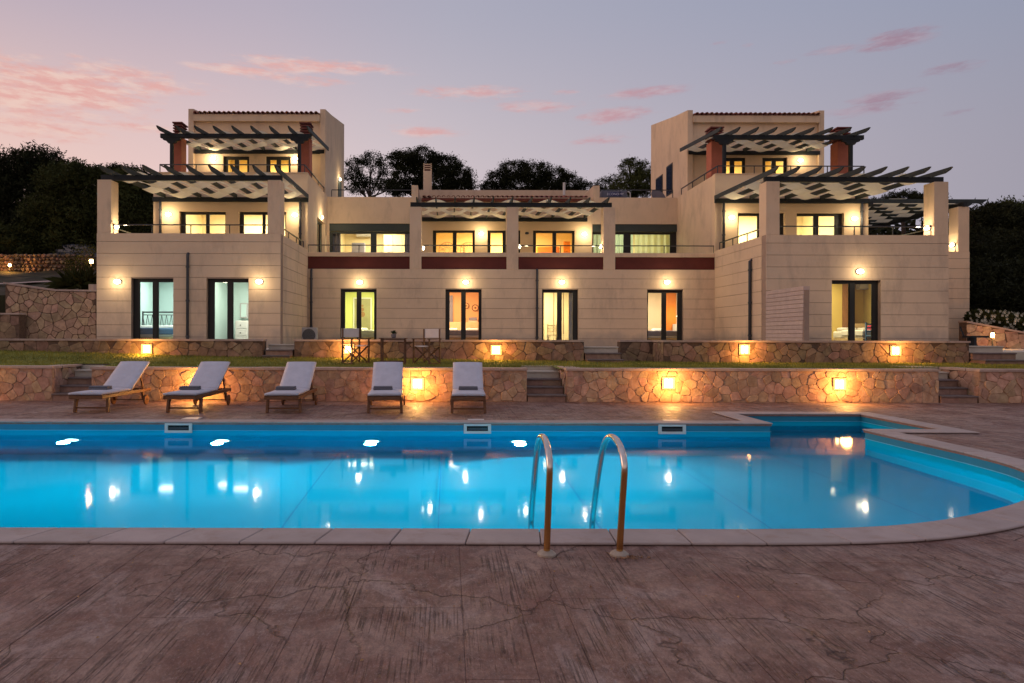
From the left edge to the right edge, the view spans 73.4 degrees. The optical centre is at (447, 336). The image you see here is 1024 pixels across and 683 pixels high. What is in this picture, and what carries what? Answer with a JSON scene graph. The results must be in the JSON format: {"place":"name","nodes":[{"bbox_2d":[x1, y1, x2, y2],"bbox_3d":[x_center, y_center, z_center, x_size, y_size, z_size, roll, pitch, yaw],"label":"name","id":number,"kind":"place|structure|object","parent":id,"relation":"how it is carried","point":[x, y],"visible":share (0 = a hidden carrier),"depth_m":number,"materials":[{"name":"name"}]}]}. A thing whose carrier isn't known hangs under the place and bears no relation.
{"place":"outdoors","nodes":[
{"label":"outdoors","id":0,"kind":"place"},
{"bbox_2d":[140,311,172,338],"bbox_3d":[-10.199,-0.261,23.420,1.390,1.250,1.860,0,0,0],"label":"bed","id":1,"kind":"object","parent":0,"point":[165,331],"visible":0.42,"depth_m":23.31,"materials":[{"name":"fabric"}]},
{"bbox_2d":[384,235,404,251],"bbox_3d":[-2.289,-3.856,34.300,1.830,2.400,0.600,0,0,0],"label":"window","id":2,"kind":"structure","parent":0,"point":[394,239],"depth_m":34.00,"materials":[{"name":"yellow glass"}]},
{"bbox_2d":[0,244,969,312],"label":"hillside","id":3,"kind":"structure","parent":0,"point":[12,276],"depth_m":32.73,"materials":[{"name":"beige stone"}]},
{"bbox_2d":[0,218,55,254],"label":"olive tree","id":4,"kind":"object","parent":3,"relation":"on","point":[6,233],"visible":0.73,"depth_m":40.15,"materials":[{"name":"green plant"}]},
{"bbox_2d":[0,139,68,235],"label":"pine tree","id":5,"kind":"object","parent":3,"relation":"on","point":[17,166],"visible":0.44,"depth_m":44.75,"materials":[{"name":"green plant"}]},
{"bbox_2d":[0,253,96,271],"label":"dry stone wall","id":6,"kind":"structure","parent":3,"relation":"on","point":[30,262],"depth_m":38.89,"materials":[{"name":"brown stone"}]},
{"bbox_2d":[41,260,96,289],"bbox_3d":[-13.222,-2.203,24.618,2.228,1.212,2.417,0,0,39],"label":"spiky plant","id":7,"kind":"object","parent":3,"relation":"on","point":[83,278],"visible":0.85,"depth_m":24.17,"materials":[{"name":"green plant"}]},
{"bbox_2d":[46,244,96,256],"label":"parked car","id":8,"kind":"object","parent":3,"relation":"on","point":[65,249],"visible":0.17,"depth_m":40.40,"materials":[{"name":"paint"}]},
{"bbox_2d":[54,241,96,270],"bbox_3d":[-14.242,-2.458,26.515,2.030,2.554,1.220,0,0,14],"label":"shrub","id":9,"kind":"object","parent":3,"relation":"on","point":[80,256],"visible":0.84,"depth_m":26.41,"materials":[{"name":"green plant"}]},
{"bbox_2d":[8,155,152,254],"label":"dense tree","id":10,"kind":"object","parent":3,"relation":"on","point":[70,203],"visible":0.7,"depth_m":40.77,"materials":[{"name":"green plant"}]},
{"bbox_2d":[91,161,152,232],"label":"dense tree","id":11,"kind":"object","parent":3,"relation":"on","point":[113,165],"visible":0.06,"depth_m":49.18,"materials":[{"name":"green plant"}]},
{"bbox_2d":[344,150,404,196],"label":"pine tree","id":12,"kind":"object","parent":3,"relation":"on","point":[363,181],"visible":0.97,"depth_m":61.77,"materials":[{"name":"green plant"}]},
{"bbox_2d":[383,144,481,196],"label":"pine tree","id":13,"kind":"object","parent":3,"relation":"on","point":[411,162],"visible":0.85,"depth_m":64.98,"materials":[{"name":"green plant"}]},
{"bbox_2d":[475,158,591,189],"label":"dense tree","id":14,"kind":"object","parent":3,"relation":"on","point":[542,177],"visible":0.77,"depth_m":66.99,"materials":[{"name":"green plant"}]},
{"bbox_2d":[142,211,948,234],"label":"distant wood","id":15,"kind":"object","parent":3,"relation":"on","point":[884,231],"depth_m":94.98,"materials":[{"name":"plant"}]},
{"bbox_2d":[590,173,619,191],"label":"pine tree","id":16,"kind":"object","parent":3,"relation":"on","point":[608,180],"visible":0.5,"depth_m":65.60,"materials":[{"name":"green plant"}]},
{"bbox_2d":[604,156,650,197],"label":"pine tree","id":17,"kind":"object","parent":3,"relation":"on","point":[639,178],"visible":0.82,"depth_m":59.48,"materials":[{"name":"green plant"}]},
{"bbox_2d":[871,188,952,234],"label":"pine tree","id":18,"kind":"object","parent":3,"relation":"on","point":[905,195],"visible":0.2,"depth_m":63.05,"materials":[{"name":"green plant"}]},
{"bbox_2d":[948,223,1013,272],"bbox_3d":[27.738,-3.787,35.878,3.152,4.233,2.977,0,0,38],"label":"dense shrub","id":19,"kind":"object","parent":3,"relation":"on","point":[979,249],"visible":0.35,"depth_m":35.35,"materials":[{"name":"green plant"}]},
{"bbox_2d":[948,198,1023,253],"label":"dense tree","id":20,"kind":"object","parent":3,"relation":"on","point":[986,215],"visible":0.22,"depth_m":46.88,"materials":[{"name":"green plant"}]},
{"bbox_2d":[962,308,1023,331],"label":"flowering bush","id":21,"kind":"object","parent":3,"relation":"on","point":[1007,319],"visible":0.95,"depth_m":24.98,"materials":[{"name":"green plant"}]},
{"bbox_2d":[969,224,1023,275],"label":"dense shrub","id":22,"kind":"object","parent":3,"relation":"on","point":[1018,250],"visible":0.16,"depth_m":36.11,"materials":[{"name":"green plant"}]},
{"bbox_2d":[0,350,1013,368],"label":"lawn","id":23,"kind":"structure","parent":0,"point":[128,359],"depth_m":17.08,"materials":[{"name":"plant"}]},
{"bbox_2d":[0,339,266,364],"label":"terrace wall","id":24,"kind":"structure","parent":23,"relation":"on","point":[227,347],"depth_m":18.06,"materials":[{"name":"brown stone"}]},
{"bbox_2d":[262,344,293,357],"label":"terrace steps","id":25,"kind":"structure","parent":23,"relation":"on","point":[280,350],"depth_m":18.12,"materials":[{"name":"stone"}]},
{"bbox_2d":[341,328,370,363],"bbox_3d":[-2.264,0.237,16.750,0.550,0.860,0.500,0,0,-42],"label":"director chair","id":26,"kind":"object","parent":23,"relation":"on","point":[350,332],"visible":0.94,"depth_m":16.77,"materials":[{"name":"brown wood"}]},
{"bbox_2d":[379,338,407,363],"bbox_3d":[-1.324,0.367,16.598,0.660,0.650,0.555,0,0,0],"label":"garden table","id":27,"kind":"object","parent":23,"relation":"on","point":[382,350],"visible":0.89,"depth_m":16.37,"materials":[{"name":"brown wood"}]},
{"bbox_2d":[412,329,440,363],"bbox_3d":[-0.524,0.250,16.750,0.550,0.860,0.500,0,0,38],"label":"director chair","id":28,"kind":"object","parent":23,"relation":"on","point":[431,333],"visible":0.95,"depth_m":16.75,"materials":[{"name":"brown wood"}]},
{"bbox_2d":[293,339,584,366],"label":"terrace wall","id":29,"kind":"structure","parent":23,"relation":"on","point":[546,350],"depth_m":18.05,"materials":[{"name":"brown stone"}]},
{"bbox_2d":[584,346,623,362],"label":"terrace steps","id":30,"kind":"structure","parent":23,"relation":"on","point":[601,353],"depth_m":18.02,"materials":[{"name":"stone"}]},
{"bbox_2d":[652,340,970,368],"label":"terrace wall","id":31,"kind":"structure","parent":23,"relation":"on","point":[779,351],"depth_m":18.06,"materials":[{"name":"brown stone"}]},
{"bbox_2d":[969,346,1023,364],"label":"terrace steps","id":32,"kind":"structure","parent":23,"relation":"on","point":[978,354],"depth_m":17.99,"materials":[{"name":"stone"}]},
{"bbox_2d":[0,401,1023,682],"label":"pool deck","id":33,"kind":"structure","parent":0,"point":[944,611],"depth_m":3.68,"materials":[{"name":"concrete"}]},
{"bbox_2d":[0,364,82,400],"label":"poolside wall","id":34,"kind":"structure","parent":33,"relation":"on","point":[30,382],"depth_m":15.09,"materials":[{"name":"stone"}]},
{"bbox_2d":[51,369,91,400],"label":"garden steps","id":35,"kind":"structure","parent":33,"relation":"on","point":[81,380],"depth_m":15.40,"materials":[{"name":"stone"}]},
{"bbox_2d":[68,361,150,412],"bbox_3d":[-6.686,0.985,13.595,0.734,0.905,2.010,0,0,1],"label":"sun lounger","id":36,"kind":"object","parent":33,"relation":"on","point":[124,378],"visible":0.96,"depth_m":13.91,"materials":[{"name":"white fabric"}]},
{"bbox_2d":[163,361,230,412],"bbox_3d":[-4.952,0.989,13.595,0.734,0.905,2.010,0,0,0],"label":"sun lounger","id":37,"kind":"object","parent":33,"relation":"on","point":[208,377],"visible":0.97,"depth_m":13.90,"materials":[{"name":"white fabric"}]},
{"bbox_2d":[264,362,317,412],"bbox_3d":[-3.099,0.994,13.595,0.734,0.905,2.010,0,0,-1],"label":"sun lounger","id":38,"kind":"object","parent":33,"relation":"on","point":[299,375],"visible":0.95,"depth_m":13.91,"materials":[{"name":"white fabric"}]},
{"bbox_2d":[90,366,527,401],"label":"poolside wall","id":39,"kind":"structure","parent":33,"relation":"on","point":[504,384],"depth_m":15.09,"materials":[{"name":"stone"}]},
{"bbox_2d":[411,378,423,389],"bbox_3d":[-0.675,1.050,15.088,0.280,0.264,0.065,0,0,0],"label":"wall light","id":40,"kind":"object","parent":39,"relation":"attached to","point":[417,383],"visible":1,"depth_m":15.05,"materials":[{"name":"white glass"}]},
{"bbox_2d":[367,362,404,412],"bbox_3d":[-1.224,0.998,13.594,0.734,0.905,2.010,0,0,-3],"label":"sun lounger","id":41,"kind":"object","parent":33,"relation":"on","point":[387,373],"visible":0.95,"depth_m":13.95,"materials":[{"name":"white fabric"}]},
{"bbox_2d":[450,362,485,412],"bbox_3d":[0.400,1.002,13.595,0.734,0.905,2.010,0,0,1],"label":"sun lounger","id":42,"kind":"object","parent":33,"relation":"on","point":[467,373],"visible":0.93,"depth_m":13.93,"materials":[{"name":"white fabric"}]},
{"bbox_2d":[0,411,1023,545],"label":"swimming pool","id":43,"kind":"structure","parent":33,"relation":"in","point":[886,432],"depth_m":7.83,"materials":[{"name":"stone"}]},
{"bbox_2d":[165,423,191,432],"bbox_3d":[-4.445,1.515,11.262,0.450,0.157,0.034,0,0,0],"label":"pool skimmer","id":44,"kind":"object","parent":43,"relation":"attached to","point":[178,427],"visible":1,"depth_m":11.25,"materials":[{"name":"white plastic"}]},
{"bbox_2d":[464,424,490,433],"bbox_3d":[0.485,1.528,11.262,0.450,0.157,0.034,0,0,0],"label":"pool skimmer","id":45,"kind":"object","parent":43,"relation":"attached to","point":[477,428],"visible":1,"depth_m":11.24,"materials":[{"name":"white plastic"}]},
{"bbox_2d":[0,426,1023,531],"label":"pool water","id":46,"kind":"structure","parent":43,"relation":"in","point":[794,477],"depth_m":7.67,"materials":[{"name":"blue liquid"}]},
{"bbox_2d":[658,424,685,433],"bbox_3d":[3.697,1.536,11.262,0.450,0.157,0.034,0,0,0],"label":"pool skimmer","id":47,"kind":"object","parent":43,"relation":"attached to","point":[671,427],"visible":1,"depth_m":11.25,"materials":[{"name":"white plastic"}]},
{"bbox_2d":[527,370,565,401],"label":"garden steps","id":48,"kind":"structure","parent":33,"relation":"on","point":[544,386],"depth_m":15.39,"materials":[{"name":"stone"}]},
{"bbox_2d":[528,434,628,557],"bbox_3d":[0.891,1.562,4.881,0.604,1.780,1.037,0,0,0],"label":"pool ladder","id":49,"kind":"object","parent":33,"relation":"attached to","point":[548,552],"visible":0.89,"depth_m":4.47,"materials":[{"name":"silver metal"}]},
{"bbox_2d":[557,366,939,402],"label":"poolside wall","id":50,"kind":"structure","parent":33,"relation":"on","point":[814,385],"depth_m":15.09,"materials":[{"name":"stone"}]},
{"bbox_2d":[662,377,674,388],"bbox_3d":[4.870,1.038,15.088,0.280,0.264,0.065,0,0,0],"label":"wall light","id":51,"kind":"object","parent":50,"relation":"attached to","point":[668,382],"visible":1,"depth_m":15.05,"materials":[{"name":"white glass"}]},
{"bbox_2d":[832,378,845,389],"bbox_3d":[8.645,1.062,15.088,0.280,0.264,0.065,0,0,0],"label":"wall light","id":52,"kind":"object","parent":50,"relation":"attached to","point":[838,383],"visible":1,"depth_m":15.06,"materials":[{"name":"white glass"}]},
{"bbox_2d":[939,371,978,402],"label":"garden steps","id":53,"kind":"structure","parent":33,"relation":"on","point":[950,391],"depth_m":15.38,"materials":[{"name":"stone"}]},
{"bbox_2d":[939,367,1023,402],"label":"poolside wall","id":54,"kind":"structure","parent":33,"relation":"on","point":[996,385],"depth_m":15.09,"materials":[{"name":"stone"}]},
{"bbox_2d":[0,0,1023,230],"label":"sky","id":55,"kind":"structure","parent":0,"point":[581,86],"materials":[{"name":"purple"}]},
{"bbox_2d":[266,348,1023,359],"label":"terrace","id":56,"kind":"structure","parent":0,"point":[1020,354],"depth_m":18.37,"materials":[{"name":"stone"}]},
{"bbox_2d":[0,313,26,338],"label":"side retaining wall","id":57,"kind":"structure","parent":56,"relation":"on","point":[12,325],"depth_m":21.59,"materials":[{"name":"brown stone"}]},
{"bbox_2d":[3,282,96,338],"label":"retaining wall","id":58,"kind":"structure","parent":56,"relation":"on","point":[61,314],"depth_m":22.03,"materials":[{"name":"beige stone"}]},
{"bbox_2d":[97,109,969,347],"bbox_3d":[4.198,-5.319,28.933,31.630,11.638,14.134,0,0,0],"label":"villa","id":59,"kind":"object","parent":56,"relation":"on","point":[918,287],"visible":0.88,"depth_m":26.19,"materials":[{"name":"stone"}]},
{"bbox_2d":[133,279,172,338],"bbox_3d":[-9.529,-0.749,22.170,1.358,2.230,0.080,0,0,0],"label":"glazed door","id":60,"kind":"structure","parent":59,"relation":"in","point":[136,282],"depth_m":22.14,"materials":[{"name":"metal"}]},
{"bbox_2d":[172,122,187,171],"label":"pillar","id":61,"kind":"structure","parent":59,"relation":"on","point":[179,152],"depth_m":27.61,"materials":[{"name":"paint"}]},
{"bbox_2d":[113,224,267,232],"bbox_3d":[-8.339,-3.470,22.140,5.071,0.318,0.045,0,0,0],"label":"terrace railing","id":62,"kind":"object","parent":59,"relation":"on","point":[229,225],"visible":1,"depth_m":22.12,"materials":[{"name":"metal"}]},
{"bbox_2d":[98,164,308,201],"bbox_3d":[-8.315,-5.259,23.670,5.944,0.406,5.040,0,0,0],"label":"pergola","id":63,"kind":"object","parent":59,"relation":"on","point":[177,178],"visible":0.93,"depth_m":23.59,"materials":[{"name":"wood"}]},
{"bbox_2d":[181,212,225,232],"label":"glazed door","id":64,"kind":"structure","parent":59,"relation":"in","point":[183,214],"depth_m":26.34,"materials":[{"name":"wood"}]},
{"bbox_2d":[208,279,248,338],"bbox_3d":[-7.105,-0.743,22.170,1.358,2.230,0.080,0,0,0],"label":"glazed door","id":65,"kind":"structure","parent":59,"relation":"in","point":[211,282],"depth_m":22.14,"materials":[{"name":"metal"}]},
{"bbox_2d":[224,157,248,171],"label":"glazed door","id":66,"kind":"structure","parent":59,"relation":"in","point":[237,159],"depth_m":30.72,"materials":[{"name":"glass"}]},
{"bbox_2d":[235,321,247,338],"bbox_3d":[-7.400,-0.103,25.630,1.036,0.950,0.540,0,0,0],"label":"dresser","id":67,"kind":"object","parent":59,"relation":"on","point":[241,329],"visible":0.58,"depth_m":25.39,"materials":[{"name":"white wood"}]},
{"bbox_2d":[159,164,323,187],"bbox_3d":[-8.314,-6.445,28.356,5.625,0.368,4.116,0,0,0],"label":"terrace railing","id":68,"kind":"object","parent":59,"relation":"on","point":[160,165],"visible":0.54,"depth_m":26.30,"materials":[{"name":"metal"}]},
{"bbox_2d":[156,125,328,171],"bbox_3d":[-8.350,-7.170,28.270,6.024,2.599,4.640,0,0,0],"label":"pergola","id":69,"kind":"object","parent":59,"relation":"on","point":[240,138],"visible":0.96,"depth_m":27.31,"materials":[{"name":"wood"}]},
{"bbox_2d":[240,212,285,235],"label":"glazed door","id":70,"kind":"structure","parent":59,"relation":"in","point":[242,214],"depth_m":26.34,"materials":[{"name":"wood"}]},
{"bbox_2d":[266,157,290,171],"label":"glazed door","id":71,"kind":"structure","parent":59,"relation":"in","point":[268,159],"depth_m":30.72,"materials":[{"name":"glass"}]},
{"bbox_2d":[299,122,313,175],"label":"pillar","id":72,"kind":"structure","parent":59,"relation":"on","point":[306,153],"depth_m":27.60,"materials":[{"name":"paint"}]},
{"bbox_2d":[302,327,317,338],"bbox_3d":[-5.256,-0.033,25.340,0.800,0.580,0.320,0,0,0],"label":"air conditioner","id":73,"kind":"object","parent":59,"relation":"attached to","point":[309,332],"visible":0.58,"depth_m":25.19,"materials":[{"name":"metal"}]},
{"bbox_2d":[341,289,376,338],"bbox_3d":[-3.437,-0.714,26.370,1.392,2.191,0.080,0,0,0],"label":"glazed door","id":74,"kind":"structure","parent":59,"relation":"in","point":[359,291],"depth_m":26.34,"materials":[{"name":"metal"}]},
{"bbox_2d":[353,297,371,329],"bbox_3d":[-3.797,-0.965,30.310,0.830,1.505,0.080,0,0,0],"label":"curtain","id":75,"kind":"object","parent":59,"relation":"attached to","point":[366,314],"visible":0.75,"depth_m":30.28,"materials":[{"name":"white fabric"}]},
{"bbox_2d":[330,231,409,251],"bbox_3d":[-3.341,-3.677,30.670,3.935,2.038,0.080,0,0,0],"label":"glazed door","id":76,"kind":"structure","parent":59,"relation":"in","point":[373,234],"depth_m":30.64,"materials":[{"name":"wood"}]},
{"bbox_2d":[433,230,474,252],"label":"glazed door","id":77,"kind":"structure","parent":59,"relation":"in","point":[434,231],"depth_m":30.64,"materials":[{"name":"wood"}]},
{"bbox_2d":[445,289,481,339],"bbox_3d":[0.595,-0.704,26.370,1.392,2.191,0.080,0,0,0],"label":"glazed door","id":78,"kind":"structure","parent":59,"relation":"in","point":[447,291],"depth_m":26.34,"materials":[{"name":"metal"}]},
{"bbox_2d":[450,322,477,339],"bbox_3d":[0.600,-0.108,28.625,1.900,1.000,2.070,0,0,0],"label":"bed","id":79,"kind":"object","parent":59,"relation":"on","point":[471,330],"visible":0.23,"depth_m":27.62,"materials":[{"name":"white fabric"}]},
{"bbox_2d":[487,231,519,252],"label":"glazed door","id":80,"kind":"structure","parent":59,"relation":"in","point":[489,232],"depth_m":30.64,"materials":[{"name":"metal"}]},
{"bbox_2d":[410,197,611,221],"bbox_3d":[2.433,-5.206,28.120,7.760,0.454,4.740,0,0,0],"label":"pergola","id":81,"kind":"object","parent":59,"relation":"on","point":[546,206],"visible":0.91,"depth_m":27.98,"materials":[{"name":"wood"}]},
{"bbox_2d":[533,231,573,252],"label":"glazed door","id":82,"kind":"structure","parent":59,"relation":"in","point":[534,232],"depth_m":30.64,"materials":[{"name":"metal"}]},
{"bbox_2d":[543,293,568,339],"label":"glass door","id":83,"kind":"structure","parent":59,"relation":"on","point":[550,310],"depth_m":29.90,"materials":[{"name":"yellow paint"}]},
{"bbox_2d":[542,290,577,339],"bbox_3d":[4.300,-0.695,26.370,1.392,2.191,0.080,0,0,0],"label":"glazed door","id":84,"kind":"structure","parent":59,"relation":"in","point":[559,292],"depth_m":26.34,"materials":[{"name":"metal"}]},
{"bbox_2d":[569,293,572,339],"bbox_3d":[4.852,-0.708,26.721,0.271,2.160,0.098,0,0,0],"label":"curtain","id":85,"kind":"object","parent":59,"relation":"hanging from","point":[570,314],"visible":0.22,"depth_m":26.74,"materials":[{"name":"white fabric"}]},
{"bbox_2d":[593,235,632,252],"bbox_3d":[7.481,-3.631,30.980,1.789,2.000,0.100,0,0,0],"label":"curtain","id":86,"kind":"object","parent":59,"relation":"hanging from","point":[597,241],"visible":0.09,"depth_m":30.99,"materials":[{"name":"beige fabric"}]},
{"bbox_2d":[600,191,630,197],"bbox_3d":[7.755,-6.274,31.788,1.353,0.887,0.625,0,0,0],"label":"solar panel","id":87,"kind":"object","parent":59,"relation":"on","point":[610,194],"visible":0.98,"depth_m":31.50,"materials":[{"name":"blue glass"}]},
{"bbox_2d":[592,232,675,252],"bbox_3d":[8.344,-3.648,30.670,3.803,2.038,0.080,0,0,0],"label":"glazed door","id":88,"kind":"structure","parent":59,"relation":"in","point":[626,235],"depth_m":30.64,"materials":[{"name":"metal"}]},
{"bbox_2d":[635,235,669,252],"bbox_3d":[9.342,-3.627,31.000,1.741,2.000,0.120,0,0,0],"label":"curtain","id":89,"kind":"object","parent":59,"relation":"hanging from","point":[652,239],"visible":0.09,"depth_m":30.99,"materials":[{"name":"beige fabric"}]},
{"bbox_2d":[648,328,676,339],"bbox_3d":[8.400,0.041,28.595,2.420,0.740,1.710,0,0,0],"label":"bed","id":90,"kind":"object","parent":59,"relation":"on","point":[654,333],"visible":0.24,"depth_m":27.75,"materials":[{"name":"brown fabric"}]},
{"bbox_2d":[647,290,681,339],"bbox_3d":[8.333,-0.685,26.370,1.392,2.191,0.080,0,0,0],"label":"glazed door","id":91,"kind":"structure","parent":59,"relation":"in","point":[663,292],"depth_m":26.34,"materials":[{"name":"metal"}]},
{"bbox_2d":[666,162,672,196],"bbox_3d":[10.684,-7.548,32.950,0.040,1.450,0.900,0,0,0],"label":"side window","id":92,"kind":"structure","parent":59,"relation":"in","point":[669,169],"depth_m":32.86,"materials":[{"name":"glass"}]},
{"bbox_2d":[666,293,675,330],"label":"feature wall","id":93,"kind":"structure","parent":59,"relation":"attached to","point":[670,309],"depth_m":30.28,"materials":[{"name":"orange paint"}]},
{"bbox_2d":[705,126,723,179],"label":"pillar","id":94,"kind":"structure","parent":59,"relation":"on","point":[713,153],"depth_m":27.60,"materials":[{"name":"red paint"}]},
{"bbox_2d":[738,213,782,243],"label":"glazed door","id":95,"kind":"structure","parent":59,"relation":"in","point":[739,214],"depth_m":26.34,"materials":[{"name":"wood"}]},
{"bbox_2d":[681,165,864,194],"bbox_3d":[13.216,-6.391,28.356,5.685,0.368,4.116,0,0,0],"label":"terrace railing","id":96,"kind":"object","parent":59,"relation":"on","point":[754,166],"visible":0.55,"depth_m":26.31,"materials":[{"name":"metal"}]},
{"bbox_2d":[680,127,870,172],"bbox_3d":[13.496,-7.116,28.270,6.244,2.599,4.640,0,0,0],"label":"pergola","id":97,"kind":"object","parent":59,"relation":"on","point":[780,141],"visible":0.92,"depth_m":27.14,"materials":[{"name":"wood"}]},
{"bbox_2d":[797,213,841,234],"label":"glazed door","id":98,"kind":"structure","parent":59,"relation":"in","point":[837,217],"depth_m":26.34,"materials":[{"name":"metal"}]},
{"bbox_2d":[714,166,952,203],"bbox_3d":[13.161,-5.205,23.670,5.904,0.406,5.040,0,0,0],"label":"pergola","id":99,"kind":"object","parent":59,"relation":"on","point":[869,184],"visible":0.9,"depth_m":23.43,"materials":[{"name":"wood"}]},
{"bbox_2d":[829,127,850,173],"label":"pillar","id":100,"kind":"structure","parent":59,"relation":"on","point":[838,152],"depth_m":27.60,"materials":[{"name":"paint"}]},
{"bbox_2d":[832,323,870,340],"bbox_3d":[15.000,-0.022,24.425,1.600,0.900,1.970,0,0,0],"label":"bed","id":101,"kind":"object","parent":59,"relation":"on","point":[840,334],"visible":0.33,"depth_m":24.64,"materials":[{"name":"white fabric"}]},
{"bbox_2d":[832,280,877,340],"bbox_3d":[13.150,-0.691,22.170,1.581,2.227,0.080,0,0,0],"label":"glazed door","id":102,"kind":"structure","parent":59,"relation":"in","point":[851,284],"depth_m":22.14,"materials":[{"name":"metal"}]},
{"bbox_2d":[780,226,931,234],"bbox_3d":[13.178,-3.416,22.140,5.004,0.318,0.045,0,0,0],"label":"terrace railing","id":103,"kind":"object","parent":59,"relation":"on","point":[856,226],"visible":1,"depth_m":22.12,"materials":[{"name":"metal"}]},
{"bbox_2d":[868,199,986,230],"bbox_3d":[18.438,-5.141,29.550,4.590,0.315,6.900,0,0,0],"label":"pergola","id":104,"kind":"object","parent":59,"relation":"on","point":[884,212],"visible":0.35,"depth_m":27.71,"materials":[{"name":"wood"}]},
{"bbox_2d":[616,340,652,361],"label":"terrace wall","id":105,"kind":"structure","parent":56,"relation":"on","point":[633,350],"depth_m":18.99,"materials":[{"name":"brown stone"}]},
{"bbox_2d":[766,286,809,340],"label":"screen wall","id":106,"kind":"structure","parent":56,"relation":"on","point":[787,314],"depth_m":20.52,"materials":[{"name":"beige stone"}]},
{"bbox_2d":[958,321,1023,348],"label":"sloping wall","id":107,"kind":"structure","parent":56,"relation":"on","point":[1006,338],"depth_m":23.99,"materials":[{"name":"stone"}]},
{"bbox_2d":[831,284,847,338],"bbox_3d":[14.528,-0.824,25.600,0.794,2.500,0.600,0,0,0],"label":"curtain","id":108,"kind":"object","parent":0,"point":[839,305],"visible":0.21,"depth_m":25.30,"materials":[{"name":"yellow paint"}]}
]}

